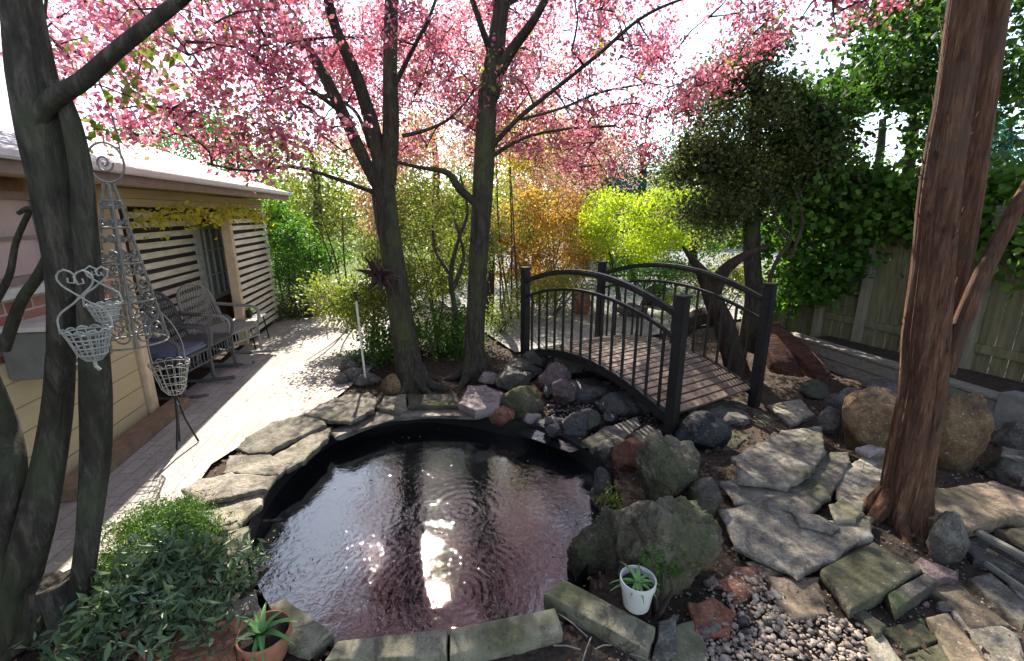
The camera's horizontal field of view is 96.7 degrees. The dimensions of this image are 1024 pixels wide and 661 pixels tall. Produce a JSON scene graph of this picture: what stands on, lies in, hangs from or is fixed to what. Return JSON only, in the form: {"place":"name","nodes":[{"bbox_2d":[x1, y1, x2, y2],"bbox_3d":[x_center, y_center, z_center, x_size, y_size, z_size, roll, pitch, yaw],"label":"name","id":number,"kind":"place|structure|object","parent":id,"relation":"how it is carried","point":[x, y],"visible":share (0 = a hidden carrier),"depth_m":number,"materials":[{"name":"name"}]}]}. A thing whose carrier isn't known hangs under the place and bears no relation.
{"place":"outdoors","nodes":[
{"label":"outdoors","id":0,"kind":"place"},
{"bbox_2d":[44,279,426,573],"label":"patio","id":1,"kind":"structure","parent":0,"point":[289,358],"depth_m":4.29,"materials":[{"name":"concrete"}]},
{"bbox_2d":[61,397,190,501],"bbox_3d":[-3.019,0.872,3.637,0.160,0.090,1.550,-3,15,-11],"label":"timber step","id":2,"kind":"object","parent":1,"relation":"on","point":[128,444],"visible":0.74,"depth_m":3.61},
{"bbox_2d":[147,312,199,449],"bbox_3d":[-2.615,0.378,3.506,0.281,1.096,0.227,0,14,0],"label":"wire basket","id":3,"kind":"object","parent":1,"relation":"on","point":[176,402],"visible":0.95,"depth_m":3.53,"materials":[{"name":"metal"}]},
{"bbox_2d":[138,303,235,400],"bbox_3d":[-3.500,0.140,4.603,0.999,1.015,0.624,0,14,0],"label":"rocking chair","id":4,"kind":"object","parent":1,"relation":"on","point":[163,351],"visible":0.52,"depth_m":4.62,"materials":[{"name":"wicker"}]},
{"bbox_2d":[140,291,254,382],"bbox_3d":[-3.558,0.035,5.091,1.021,0.975,0.636,0,14,0],"label":"rocking chair","id":5,"kind":"object","parent":1,"relation":"on","point":[217,338],"visible":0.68,"depth_m":5.14,"materials":[{"name":"wicker"}]},
{"bbox_2d":[176,283,277,364],"bbox_3d":[-3.584,-0.104,5.647,1.023,0.966,0.657,0,14,0],"label":"wicker chair","id":6,"kind":"object","parent":1,"relation":"on","point":[223,327],"visible":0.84,"depth_m":5.65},
{"bbox_2d":[269,279,328,324],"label":"shrub","id":7,"kind":"object","parent":1,"relation":"on","point":[283,311],"visible":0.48,"depth_m":8.01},
{"bbox_2d":[270,247,334,305],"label":"shrub","id":8,"kind":"object","parent":1,"relation":"on","point":[291,280],"visible":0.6,"depth_m":8.05,"materials":[{"name":"green plant"}]},
{"bbox_2d":[263,209,363,318],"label":"shrub","id":9,"kind":"object","parent":1,"relation":"on","point":[295,234],"visible":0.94,"depth_m":7.65,"materials":[{"name":"green plant"}]},
{"bbox_2d":[315,180,406,325],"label":"shrub","id":10,"kind":"object","parent":1,"relation":"on","point":[369,214],"visible":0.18,"depth_m":6.98,"materials":[{"name":"green plant"}]},
{"bbox_2d":[287,229,441,346],"bbox_3d":[-1.886,-0.509,6.025,2.028,1.635,1.467,0,14,0],"label":"shrub","id":11,"kind":"object","parent":1,"relation":"on","point":[373,301],"visible":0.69,"depth_m":5.81,"materials":[{"name":"green plant"}]},
{"bbox_2d":[248,423,614,646],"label":"pond water","id":12,"kind":"structure","parent":0,"point":[318,506],"depth_m":2.91,"materials":[{"name":"black liquid"}]},
{"bbox_2d":[0,0,1023,215],"label":"sky","id":13,"kind":"structure","parent":0,"point":[817,43],"materials":[{"name":"white"}]},
{"bbox_2d":[11,217,1023,660],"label":"ground","id":14,"kind":"structure","parent":0,"point":[609,593],"depth_m":3.16,"materials":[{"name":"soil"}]},
{"bbox_2d":[8,570,255,660],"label":"leafy plant","id":15,"kind":"object","parent":14,"relation":"on","point":[187,627],"visible":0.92,"depth_m":1.76,"materials":[{"name":"green plant"}]},
{"bbox_2d":[0,99,292,479],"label":"house","id":16,"kind":"structure","parent":14,"relation":"on","point":[231,263],"depth_m":4.51,"materials":[{"name":"beige wood"}]},
{"bbox_2d":[0,191,44,300],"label":"window","id":17,"kind":"structure","parent":16,"relation":"in","point":[29,255],"depth_m":2.89,"materials":[{"name":"glass"}]},
{"bbox_2d":[0,309,112,380],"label":"air conditioner","id":18,"kind":"object","parent":16,"relation":"attached to","point":[24,358],"visible":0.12,"depth_m":2.71,"materials":[{"name":"white paint"}]},
{"bbox_2d":[126,194,275,240],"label":"climbing vine","id":19,"kind":"object","parent":16,"relation":"attached to","point":[197,217],"visible":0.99,"depth_m":4.87,"materials":[{"name":"yellow plant"}]},
{"bbox_2d":[195,225,230,300],"bbox_3d":[-4.480,-1.035,6.859,0.060,1.070,0.860,-3,15,-11],"label":"window","id":20,"kind":"structure","parent":16,"relation":"in","point":[212,251],"depth_m":6.85,"materials":[{"name":"glass"}]},
{"bbox_2d":[55,488,244,580],"bbox_3d":[-1.882,1.127,2.468,0.866,0.451,0.716,0,14,0],"label":"leafy plant","id":21,"kind":"object","parent":14,"relation":"on","point":[130,526],"visible":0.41,"depth_m":2.46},
{"bbox_2d":[39,510,272,660],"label":"leafy plant","id":22,"kind":"object","parent":14,"relation":"on","point":[179,565],"visible":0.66,"depth_m":2.02,"materials":[{"name":"green plant"}]},
{"bbox_2d":[0,0,350,660],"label":"grey tree","id":23,"kind":"object","parent":14,"relation":"on","point":[51,140],"visible":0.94,"depth_m":1.85,"materials":[{"name":"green plant"}]},
{"bbox_2d":[55,269,113,370],"bbox_3d":[-1.503,-0.032,1.603,0.144,0.369,0.122,0,14,0],"label":"wire basket","id":24,"kind":"object","parent":23,"relation":"hanging from","point":[106,343],"visible":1,"depth_m":1.60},
{"bbox_2d":[82,265,122,330],"bbox_3d":[-1.514,-0.116,1.685,0.108,0.249,0.092,0,14,0],"label":"wire basket","id":25,"kind":"object","parent":23,"relation":"hanging from","point":[114,313],"visible":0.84,"depth_m":1.68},
{"bbox_2d":[89,82,169,351],"bbox_3d":[-2.025,-0.457,2.232,0.352,1.236,1.014,-10,17,-33],"label":"wire obelisk","id":26,"kind":"object","parent":23,"relation":"hanging from","point":[116,238],"visible":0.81,"depth_m":2.51,"materials":[{"name":"metal"}]},
{"bbox_2d":[136,618,245,660],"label":"soil","id":27,"kind":"structure","parent":14,"relation":"on","point":[226,637],"depth_m":1.80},
{"bbox_2d":[151,92,304,253],"bbox_3d":[-8.211,-4.200,13.393,4.316,5.127,4.035,-9,17,-32],"label":"background tree","id":28,"kind":"object","parent":14,"relation":"on","point":[229,154],"visible":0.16,"depth_m":12.76,"materials":[{"name":"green plant"}]},
{"bbox_2d":[201,491,268,534],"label":"flagstone","id":29,"kind":"object","parent":14,"relation":"on","point":[247,508],"visible":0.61,"depth_m":2.82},
{"bbox_2d":[181,472,278,506],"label":"flagstone","id":30,"kind":"object","parent":29,"relation":"on","point":[232,486],"visible":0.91,"depth_m":2.98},
{"bbox_2d":[186,522,289,607],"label":"leafy plant","id":31,"kind":"object","parent":14,"relation":"on","point":[246,588],"visible":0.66,"depth_m":2.20,"materials":[{"name":"green plant"}]},
{"bbox_2d":[222,454,292,478],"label":"flagstone","id":32,"kind":"object","parent":14,"relation":"on","point":[263,464],"visible":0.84,"depth_m":3.27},
{"bbox_2d":[231,603,298,660],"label":"plant pot","id":33,"kind":"object","parent":14,"relation":"on","point":[270,640],"visible":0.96,"depth_m":1.86,"materials":[{"name":"ceramic"}]},
{"bbox_2d":[0,0,559,394],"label":"blossom tree","id":34,"kind":"object","parent":14,"relation":"on","point":[413,374],"visible":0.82,"depth_m":3.77,"materials":[{"name":"pink plant"}]},
{"bbox_2d":[236,413,326,454],"bbox_3d":[-1.884,0.835,3.788,0.463,0.056,0.775,8,17,29],"label":"flagstone","id":35,"kind":"object","parent":14,"relation":"on","point":[271,438],"visible":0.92,"depth_m":3.68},
{"bbox_2d":[245,171,319,305],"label":"shrub","id":36,"kind":"object","parent":14,"relation":"on","point":[277,208],"visible":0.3,"depth_m":8.21,"materials":[{"name":"green plant"}]},
{"bbox_2d":[268,599,334,660],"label":"edging block","id":37,"kind":"structure","parent":14,"relation":"on","point":[310,638],"depth_m":1.97,"materials":[{"name":"stone"}]},
{"bbox_2d":[273,427,331,473],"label":"flagstone","id":38,"kind":"object","parent":14,"relation":"on","point":[302,451],"visible":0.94,"depth_m":3.51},
{"bbox_2d":[241,114,373,281],"bbox_3d":[-5.053,-3.183,11.539,3.790,4.281,3.273,-7,16,-24],"label":"background tree","id":39,"kind":"object","parent":14,"relation":"on","point":[316,185],"visible":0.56,"depth_m":11.31,"materials":[{"name":"green plant"}]},
{"bbox_2d":[325,629,447,660],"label":"edging block","id":40,"kind":"structure","parent":14,"relation":"on","point":[431,645],"depth_m":1.88,"materials":[{"name":"stone"}]},
{"bbox_2d":[344,310,433,370],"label":"shrub","id":41,"kind":"object","parent":14,"relation":"on","point":[377,340],"visible":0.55,"depth_m":5.47,"materials":[{"name":"green plant"}]},
{"bbox_2d":[331,406,481,439],"bbox_3d":[-0.968,0.796,4.171,1.345,0.054,0.444,-5,15,-18],"label":"flagstone","id":42,"kind":"object","parent":14,"relation":"on","point":[344,431],"visible":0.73,"depth_m":4.16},
{"bbox_2d":[304,392,379,425],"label":"flagstone","id":43,"kind":"object","parent":42,"relation":"on","point":[350,409],"visible":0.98,"depth_m":4.10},
{"bbox_2d":[407,394,459,409],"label":"flagstone","id":44,"kind":"object","parent":42,"relation":"on","point":[431,401],"visible":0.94,"depth_m":4.34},
{"bbox_2d":[248,417,613,660],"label":"pond liner","id":45,"kind":"object","parent":14,"relation":"in","point":[587,459],"visible":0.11,"depth_m":3.69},
{"bbox_2d":[567,506,619,583],"bbox_3d":[0.504,1.213,2.512,0.397,0.534,0.266,0,14,0],"label":"boulder","id":46,"kind":"object","parent":45,"relation":"on","point":[591,546],"visible":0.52,"depth_m":2.42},
{"bbox_2d":[334,98,529,275],"bbox_3d":[-2.215,-3.839,12.432,4.794,5.238,4.624,-10,18,-34],"label":"background tree","id":47,"kind":"object","parent":14,"relation":"on","point":[451,189],"visible":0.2,"depth_m":12.19,"materials":[{"name":"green plant"}]},
{"bbox_2d":[360,168,515,327],"bbox_3d":[-1.080,-1.058,6.543,2.355,2.445,1.809,0,14,0],"label":"shrub","id":48,"kind":"object","parent":14,"relation":"on","point":[445,211],"visible":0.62,"depth_m":6.27,"materials":[{"name":"green plant"}]},
{"bbox_2d":[379,290,503,362],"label":"shrub","id":49,"kind":"object","parent":14,"relation":"on","point":[439,332],"visible":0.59,"depth_m":5.85,"materials":[{"name":"green plant"}]},
{"bbox_2d":[419,170,472,355],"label":"twisted shrub","id":50,"kind":"object","parent":14,"relation":"on","point":[451,283],"visible":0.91,"depth_m":5.65,"materials":[{"name":"grey plant"}]},
{"bbox_2d":[296,0,665,319],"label":"blossom tree","id":51,"kind":"object","parent":14,"relation":"on","point":[490,284],"visible":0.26,"depth_m":6.83,"materials":[{"name":"pink plant"}]},
{"bbox_2d":[458,385,503,418],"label":"stone","id":52,"kind":"object","parent":14,"relation":"on","point":[480,401],"visible":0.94,"depth_m":4.25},
{"bbox_2d":[467,174,542,307],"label":"shrub","id":53,"kind":"object","parent":14,"relation":"on","point":[501,204],"visible":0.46,"depth_m":8.28,"materials":[{"name":"green plant"}]},
{"bbox_2d":[450,608,562,660],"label":"edging block","id":54,"kind":"structure","parent":14,"relation":"on","point":[501,638],"depth_m":1.95,"materials":[{"name":"stone"}]},
{"bbox_2d":[468,109,570,320],"bbox_3d":[0.085,-1.843,7.385,1.761,3.536,1.610,5,15,20],"label":"tree","id":55,"kind":"object","parent":14,"relation":"on","point":[517,165],"visible":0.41,"depth_m":7.21,"materials":[{"name":"orange plant"}]},
{"bbox_2d":[501,385,542,419],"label":"boulder","id":56,"kind":"object","parent":14,"relation":"on","point":[521,401],"visible":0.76,"depth_m":4.17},
{"bbox_2d":[463,176,610,303],"bbox_3d":[0.521,-1.680,8.838,3.051,2.506,2.579,0,14,0],"label":"shrub","id":57,"kind":"object","parent":14,"relation":"on","point":[557,215],"visible":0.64,"depth_m":8.35,"materials":[{"name":"orange plant"}]},
{"bbox_2d":[501,152,607,295],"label":"shrub","id":58,"kind":"object","parent":14,"relation":"on","point":[517,183],"visible":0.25,"depth_m":9.19,"materials":[{"name":"orange plant"}]},
{"bbox_2d":[501,259,613,316],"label":"shrub","id":59,"kind":"object","parent":14,"relation":"on","point":[539,283],"visible":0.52,"depth_m":7.81,"materials":[{"name":"green plant"}]},
{"bbox_2d":[570,378,615,404],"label":"boulder","id":60,"kind":"object","parent":14,"relation":"on","point":[591,391],"visible":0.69,"depth_m":4.46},
{"bbox_2d":[182,146,1014,248],"bbox_3d":[4.260,-6.613,25.183,64.688,7.642,9.818,0,14,0],"label":"distant hedge","id":61,"kind":"object","parent":14,"relation":"on","point":[737,241],"visible":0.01,"depth_m":24.55,"materials":[{"name":"green plant"}]},
{"bbox_2d":[543,579,654,660],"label":"edging block","id":62,"kind":"structure","parent":14,"relation":"on","point":[616,627],"depth_m":2.02,"materials":[{"name":"stone"}]},
{"bbox_2d":[611,561,659,614],"bbox_3d":[0.560,1.169,2.063,0.201,0.160,0.208,-12,19,-40],"label":"plant pot","id":63,"kind":"object","parent":62,"relation":"on","point":[638,583],"visible":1,"depth_m":2.02,"materials":[{"name":"white plastic"}]},
{"bbox_2d":[593,437,623,468],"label":"boulder","id":64,"kind":"object","parent":14,"relation":"on","point":[602,454],"visible":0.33,"depth_m":3.46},
{"bbox_2d":[582,417,641,451],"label":"flagstone","id":65,"kind":"object","parent":64,"relation":"on","point":[624,430],"visible":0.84,"depth_m":3.72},
{"bbox_2d":[557,175,703,305],"bbox_3d":[2.179,-1.578,8.405,2.737,2.523,2.561,0,14,0],"label":"shrub","id":66,"kind":"object","parent":14,"relation":"on","point":[594,227],"visible":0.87,"depth_m":8.03,"materials":[{"name":"green plant"}]},
{"bbox_2d":[571,122,695,279],"bbox_3d":[3.291,-3.337,12.091,3.446,4.247,2.758,0,14,0],"label":"background tree","id":67,"kind":"object","parent":14,"relation":"on","point":[642,183],"visible":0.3,"depth_m":11.80,"materials":[{"name":"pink plant"}]},
{"bbox_2d":[357,0,921,390],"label":"blossom tree","id":68,"kind":"object","parent":14,"relation":"on","point":[474,365],"visible":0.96,"depth_m":4.56,"materials":[{"name":"pink plant"}]},
{"bbox_2d":[583,247,698,305],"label":"shrub","id":69,"kind":"object","parent":14,"relation":"on","point":[657,274],"visible":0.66,"depth_m":8.01,"materials":[{"name":"green plant"}]},
{"bbox_2d":[520,261,779,436],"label":"garden bridge","id":70,"kind":"structure","parent":14,"relation":"on","point":[664,374],"depth_m":4.32,"materials":[{"name":"black paint"}]},
{"bbox_2d":[652,614,678,660],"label":"edging block","id":71,"kind":"structure","parent":14,"relation":"on","point":[664,649],"depth_m":1.94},
{"bbox_2d":[635,432,699,500],"bbox_3d":[1.023,0.920,2.999,0.429,0.520,0.407,0,14,0],"label":"boulder","id":72,"kind":"object","parent":14,"relation":"on","point":[666,465],"visible":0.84,"depth_m":2.87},
{"bbox_2d":[615,496,723,600],"bbox_3d":[0.780,1.095,2.277,0.520,0.698,0.428,0,14,0],"label":"boulder","id":73,"kind":"object","parent":14,"relation":"on","point":[671,527],"visible":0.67,"depth_m":2.13,"materials":[{"name":"stone"}]},
{"bbox_2d":[638,545,701,620],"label":"leafy plant","id":74,"kind":"object","parent":14,"relation":"on","point":[660,607],"visible":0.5,"depth_m":2.08,"materials":[{"name":"green plant"}]},
{"bbox_2d":[671,620,705,660],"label":"paver","id":75,"kind":"object","parent":14,"relation":"on","point":[689,643],"visible":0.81,"depth_m":1.94,"materials":[{"name":"stone"}]},
{"bbox_2d":[675,410,731,450],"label":"boulder","id":76,"kind":"object","parent":14,"relation":"on","point":[702,430],"visible":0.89,"depth_m":3.53,"materials":[{"name":"stone"}]},
{"bbox_2d":[686,477,722,517],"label":"boulder","id":77,"kind":"object","parent":14,"relation":"on","point":[705,492],"visible":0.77,"depth_m":2.71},
{"bbox_2d":[686,597,737,641],"bbox_3d":[0.918,1.311,2.071,0.235,0.044,0.217,0,14,0],"label":"stone","id":78,"kind":"object","parent":14,"relation":"on","point":[704,612],"visible":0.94,"depth_m":2.08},
{"bbox_2d":[671,244,775,309],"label":"shrub","id":79,"kind":"object","parent":14,"relation":"on","point":[738,277],"visible":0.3,"depth_m":7.28,"materials":[{"name":"green plant"}]},
{"bbox_2d":[682,244,769,377],"bbox_3d":[2.386,-0.201,5.258,0.937,1.572,0.487,5,15,18],"label":"driftwood","id":80,"kind":"object","parent":14,"relation":"on","point":[727,268],"visible":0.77,"depth_m":5.17,"materials":[{"name":"wood"}]},
{"bbox_2d":[682,398,776,453],"bbox_3d":[1.878,0.823,4.012,1.106,0.057,0.743,-6,16,-22],"label":"flagstone","id":81,"kind":"object","parent":14,"relation":"on","point":[736,442],"visible":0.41,"depth_m":4.08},
{"bbox_2d":[718,566,765,606],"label":"stone","id":82,"kind":"object","parent":14,"relation":"on","point":[729,586],"visible":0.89,"depth_m":2.24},
{"bbox_2d":[626,2,891,350],"bbox_3d":[2.987,-1.705,5.755,2.946,4.120,2.162,0,14,0],"label":"juniper tree","id":83,"kind":"object","parent":14,"relation":"on","point":[737,167],"visible":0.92,"depth_m":5.33,"materials":[{"name":"green plant"}]},
{"bbox_2d":[718,452,851,514],"bbox_3d":[1.959,1.006,2.978,1.285,0.060,0.461,-6,16,-21],"label":"flagstone","id":84,"kind":"object","parent":14,"relation":"on","point":[813,494],"visible":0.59,"depth_m":2.87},
{"bbox_2d":[731,426,826,491],"bbox_3d":[1.993,0.881,3.252,1.302,0.066,0.421,-10,18,-34],"label":"flagstone","id":85,"kind":"object","parent":84,"relation":"on","point":[784,460],"visible":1,"depth_m":3.13,"materials":[{"name":"stone"}]},
{"bbox_2d":[704,562,872,660],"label":"gravel","id":86,"kind":"structure","parent":14,"relation":"on","point":[785,632],"depth_m":1.97,"materials":[{"name":"gravel"}]},
{"bbox_2d":[767,398,814,428],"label":"flagstone","id":87,"kind":"object","parent":14,"relation":"on","point":[791,414],"visible":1,"depth_m":4.13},
{"bbox_2d":[718,504,874,580],"bbox_3d":[1.650,1.143,2.511,0.935,0.060,0.600,0,14,0],"label":"flagstone","id":88,"kind":"object","parent":14,"relation":"on","point":[780,541],"visible":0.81,"depth_m":2.47,"materials":[{"name":"stone"}]},
{"bbox_2d":[767,576,829,623],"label":"flagstone","id":89,"kind":"object","parent":14,"relation":"on","point":[806,602],"visible":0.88,"depth_m":2.15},
{"bbox_2d":[766,324,832,380],"bbox_3d":[3.327,0.340,5.435,0.613,0.703,1.045,0,14,0],"label":"boulder","id":90,"kind":"object","parent":14,"relation":"on","point":[790,353],"visible":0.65,"depth_m":5.29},
{"bbox_2d":[738,215,903,328],"bbox_3d":[3.965,-0.672,6.274,2.157,1.822,1.322,12,19,39],"label":"climbing vine","id":91,"kind":"object","parent":14,"relation":"on","point":[851,262],"visible":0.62,"depth_m":5.82,"materials":[{"name":"green plant"}]},
{"bbox_2d":[761,140,922,332],"bbox_3d":[4.036,-1.081,5.776,1.816,2.861,2.185,0,14,0],"label":"climbing vine","id":92,"kind":"object","parent":14,"relation":"on","point":[860,207],"visible":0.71,"depth_m":5.34,"materials":[{"name":"green plant"}]},
{"bbox_2d":[835,454,883,511],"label":"flagstone","id":93,"kind":"object","parent":14,"relation":"on","point":[858,484],"visible":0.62,"depth_m":3.02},
{"bbox_2d":[841,386,896,450],"bbox_3d":[2.790,0.740,3.542,0.514,0.625,0.415,0,14,0],"label":"boulder","id":94,"kind":"object","parent":14,"relation":"on","point":[867,414],"visible":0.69,"depth_m":3.41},
{"bbox_2d":[820,542,921,618],"bbox_3d":[1.723,1.214,2.234,0.580,0.071,0.229,-6,16,-23],"label":"flagstone","id":95,"kind":"object","parent":14,"relation":"on","point":[872,575],"visible":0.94,"depth_m":2.20,"materials":[{"name":"stone"}]},
{"bbox_2d":[752,0,1023,335],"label":"leafy tree","id":96,"kind":"object","parent":14,"relation":"on","point":[885,72],"visible":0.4,"depth_m":4.83,"materials":[{"name":"green plant"}]},
{"bbox_2d":[772,205,1023,382],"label":"board fence","id":97,"kind":"object","parent":14,"relation":"on","point":[861,318],"visible":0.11,"depth_m":5.40,"materials":[{"name":"wood"}]},
{"bbox_2d":[792,332,1023,430],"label":"retaining wall","id":98,"kind":"structure","parent":14,"relation":"on","point":[1003,407],"depth_m":4.78,"materials":[{"name":"concrete"}]},
{"bbox_2d":[885,620,936,653],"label":"stone","id":99,"kind":"object","parent":14,"relation":"on","point":[907,643],"visible":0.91,"depth_m":1.97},
{"bbox_2d":[885,573,937,621],"bbox_3d":[1.880,1.251,2.150,0.391,0.081,0.071,-7,16,-24],"label":"brick","id":100,"kind":"object","parent":14,"relation":"on","point":[902,600],"visible":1,"depth_m":2.12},
{"bbox_2d":[815,336,1023,391],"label":"raised bed","id":101,"kind":"object","parent":14,"relation":"on","point":[994,383],"visible":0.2,"depth_m":4.57,"materials":[{"name":"soil"}]},
{"bbox_2d":[863,0,1023,547],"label":"cedar tree","id":102,"kind":"object","parent":14,"relation":"on","point":[946,292],"visible":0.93,"depth_m":2.30,"materials":[{"name":"brown plant"}]},
{"bbox_2d":[868,145,1023,298],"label":"climbing vine","id":103,"kind":"object","parent":14,"relation":"on","point":[1003,185],"visible":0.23,"depth_m":4.35,"materials":[{"name":"green plant"}]},
{"bbox_2d":[926,511,970,564],"bbox_3d":[2.307,1.113,2.406,0.189,0.342,0.157,0,14,0],"label":"boulder","id":104,"kind":"object","parent":14,"relation":"on","point":[948,542],"visible":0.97,"depth_m":2.36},
{"bbox_2d":[924,613,984,660],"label":"flagstone","id":105,"kind":"object","parent":14,"relation":"on","point":[944,628],"visible":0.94,"depth_m":1.95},
{"bbox_2d":[937,393,994,473],"bbox_3d":[3.200,0.772,3.287,0.382,0.689,0.315,0,14,0],"label":"boulder","id":106,"kind":"object","parent":14,"relation":"on","point":[968,428],"visible":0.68,"depth_m":3.17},
{"bbox_2d":[929,584,1011,629],"bbox_3d":[2.107,1.302,2.131,0.210,0.061,0.273,0,14,0],"label":"flagstone","id":107,"kind":"object","parent":14,"relation":"on","point":[966,606],"visible":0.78,"depth_m":2.11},
{"bbox_2d":[928,481,1023,536],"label":"flagstone","id":108,"kind":"object","parent":14,"relation":"on","point":[990,506],"visible":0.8,"depth_m":2.67,"materials":[{"name":"stone"}]},
{"bbox_2d":[950,610,1023,660],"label":"flagstone","id":109,"kind":"object","parent":14,"relation":"on","point":[998,643],"visible":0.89,"depth_m":1.94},
{"bbox_2d":[965,536,1023,583],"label":"flagstone","id":110,"kind":"object","parent":14,"relation":"on","point":[980,551],"visible":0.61,"depth_m":2.38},
{"bbox_2d":[967,573,1023,631],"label":"flagstone","id":111,"kind":"object","parent":14,"relation":"on","point":[1006,602],"visible":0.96,"depth_m":2.15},
{"bbox_2d":[516,411,643,451],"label":"stream water","id":112,"kind":"structure","parent":0,"point":[537,434],"depth_m":3.86,"materials":[{"name":"black liquid"}]},
{"bbox_2d":[439,277,743,351],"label":"path","id":113,"kind":"structure","parent":0,"point":[510,341],"depth_m":7.82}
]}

